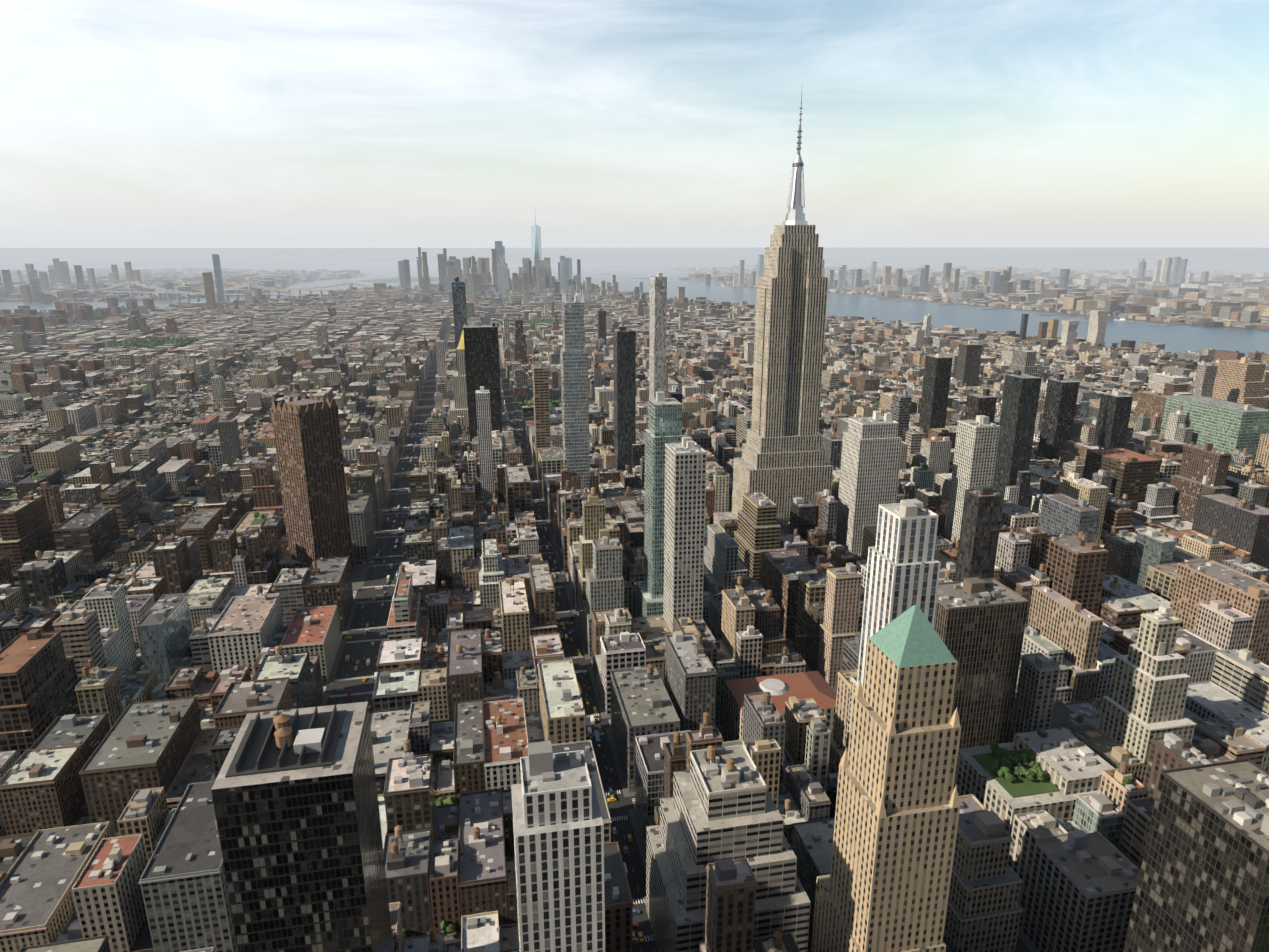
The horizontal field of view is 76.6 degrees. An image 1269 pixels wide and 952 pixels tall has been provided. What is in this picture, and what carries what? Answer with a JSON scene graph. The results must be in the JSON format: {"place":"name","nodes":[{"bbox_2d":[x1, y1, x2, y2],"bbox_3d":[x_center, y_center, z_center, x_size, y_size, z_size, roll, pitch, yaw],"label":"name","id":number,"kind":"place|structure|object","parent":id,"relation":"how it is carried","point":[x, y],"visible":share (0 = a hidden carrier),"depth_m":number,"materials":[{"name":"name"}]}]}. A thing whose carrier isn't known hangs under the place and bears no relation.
{"place":"outdoors","nodes":[
{"label":"outdoors","id":0,"kind":"place"},
{"bbox_2d":[0,262,352,301],"bbox_3d":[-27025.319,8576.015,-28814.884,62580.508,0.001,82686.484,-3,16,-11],"label":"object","id":1,"kind":"structure","parent":0,"point":[266,266],"depth_m":12625.29,"materials":[{"name":"grey"}]},
{"bbox_2d":[96,250,402,301],"bbox_3d":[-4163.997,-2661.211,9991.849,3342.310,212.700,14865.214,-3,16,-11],"label":"bridges","id":2,"kind":"structure","parent":1,"relation":"on","point":[237,287],"depth_m":4681.86,"materials":[{"name":"grey metal"}]},
{"bbox_2d":[0,258,1268,951],"bbox_3d":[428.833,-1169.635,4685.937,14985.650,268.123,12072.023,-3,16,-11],"label":"city buildings","id":3,"kind":"structure","parent":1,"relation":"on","point":[110,768],"depth_m":606.60,"materials":[{"name":"brown brick"}]},
{"bbox_2d":[0,331,1268,951],"bbox_3d":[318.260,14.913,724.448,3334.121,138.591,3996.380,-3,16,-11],"label":"rooftop water tanks","id":4,"kind":"object","parent":3,"relation":"on","point":[282,723],"visible":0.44,"depth_m":638.24,"materials":[{"name":"brown wood"}]},
{"bbox_2d":[358,277,438,282],"bbox_3d":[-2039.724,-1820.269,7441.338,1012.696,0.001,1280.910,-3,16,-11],"label":"governors island ground","id":5,"kind":"structure","parent":0,"point":[413,279],"depth_m":7207.74,"materials":[{"name":"grey plant"}]},
{"bbox_2d":[0,288,1030,951],"bbox_3d":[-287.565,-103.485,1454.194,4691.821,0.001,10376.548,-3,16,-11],"label":"street","id":6,"kind":"structure","parent":0,"point":[374,614],"depth_m":661.38,"materials":[{"name":"grey asphalt"}]},
{"bbox_2d":[136,413,793,950],"bbox_3d":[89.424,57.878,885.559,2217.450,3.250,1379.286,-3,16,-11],"label":"cars","id":7,"kind":"object","parent":6,"relation":"on","point":[612,799],"visible":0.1,"depth_m":645.09,"materials":[{"name":"multicoloured metal"}]},
{"bbox_2d":[137,419,793,950],"bbox_3d":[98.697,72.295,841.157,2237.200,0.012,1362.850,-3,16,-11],"label":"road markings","id":8,"kind":"object","parent":6,"relation":"on","point":[387,639],"visible":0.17,"depth_m":636.30,"materials":[{"name":"paint"}]},
{"bbox_2d":[0,303,1038,951],"bbox_3d":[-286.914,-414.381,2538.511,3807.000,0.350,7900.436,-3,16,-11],"label":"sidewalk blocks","id":9,"kind":"structure","parent":6,"relation":"on","point":[358,575],"depth_m":664.54,"materials":[{"name":"grey concrete"}]},
{"bbox_2d":[0,305,1256,939],"bbox_3d":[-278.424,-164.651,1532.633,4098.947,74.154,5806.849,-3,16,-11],"label":"trees","id":10,"kind":"object","parent":9,"relation":"on","point":[1020,759],"visible":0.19,"depth_m":759.68,"materials":[{"name":"green plant"}]},
{"bbox_2d":[0,93,1268,951],"bbox_3d":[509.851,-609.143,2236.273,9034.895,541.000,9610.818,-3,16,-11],"label":"skyscrapers","id":11,"kind":"structure","parent":6,"relation":"on","point":[930,717],"depth_m":334.07,"materials":[{"name":"beige stone"}]},
{"bbox_2d":[502,380,607,411],"bbox_3d":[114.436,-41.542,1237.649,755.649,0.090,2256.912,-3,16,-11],"label":"broadway road","id":12,"kind":"structure","parent":0,"point":[508,382],"depth_m":1825.21,"materials":[{"name":"grey asphalt"}]},
{"bbox_2d":[354,253,764,262],"bbox_3d":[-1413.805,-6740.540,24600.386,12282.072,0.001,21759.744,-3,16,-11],"label":"staten island ground","id":13,"kind":"structure","parent":0,"point":[606,257],"depth_m":21072.67,"materials":[{"name":"grey"}]},
{"bbox_2d":[0,247,1268,357],"bbox_3d":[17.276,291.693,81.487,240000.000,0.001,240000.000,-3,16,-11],"label":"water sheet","id":14,"kind":"object","parent":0,"point":[1186,337],"visible":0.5,"depth_m":7456.93,"materials":[{"name":"liquid"}]},
{"bbox_2d":[436,276,1193,352],"bbox_3d":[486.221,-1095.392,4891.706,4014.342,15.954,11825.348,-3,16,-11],"label":"piers and vessels","id":15,"kind":"object","parent":14,"relation":"in","point":[921,323],"visible":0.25,"depth_m":3646.59,"materials":[{"name":"grey concrete"}]},
{"bbox_2d":[0,0,1268,247],"label":"sky","id":16,"kind":"structure","parent":0,"point":[124,123],"materials":[{"name":"white"}]},
{"bbox_2d":[597,249,1268,328],"bbox_3d":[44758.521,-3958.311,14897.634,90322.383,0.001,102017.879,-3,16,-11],"label":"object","id":17,"kind":"structure","parent":0,"point":[1236,261],"depth_m":15790.19,"materials":[{"name":"grey"}]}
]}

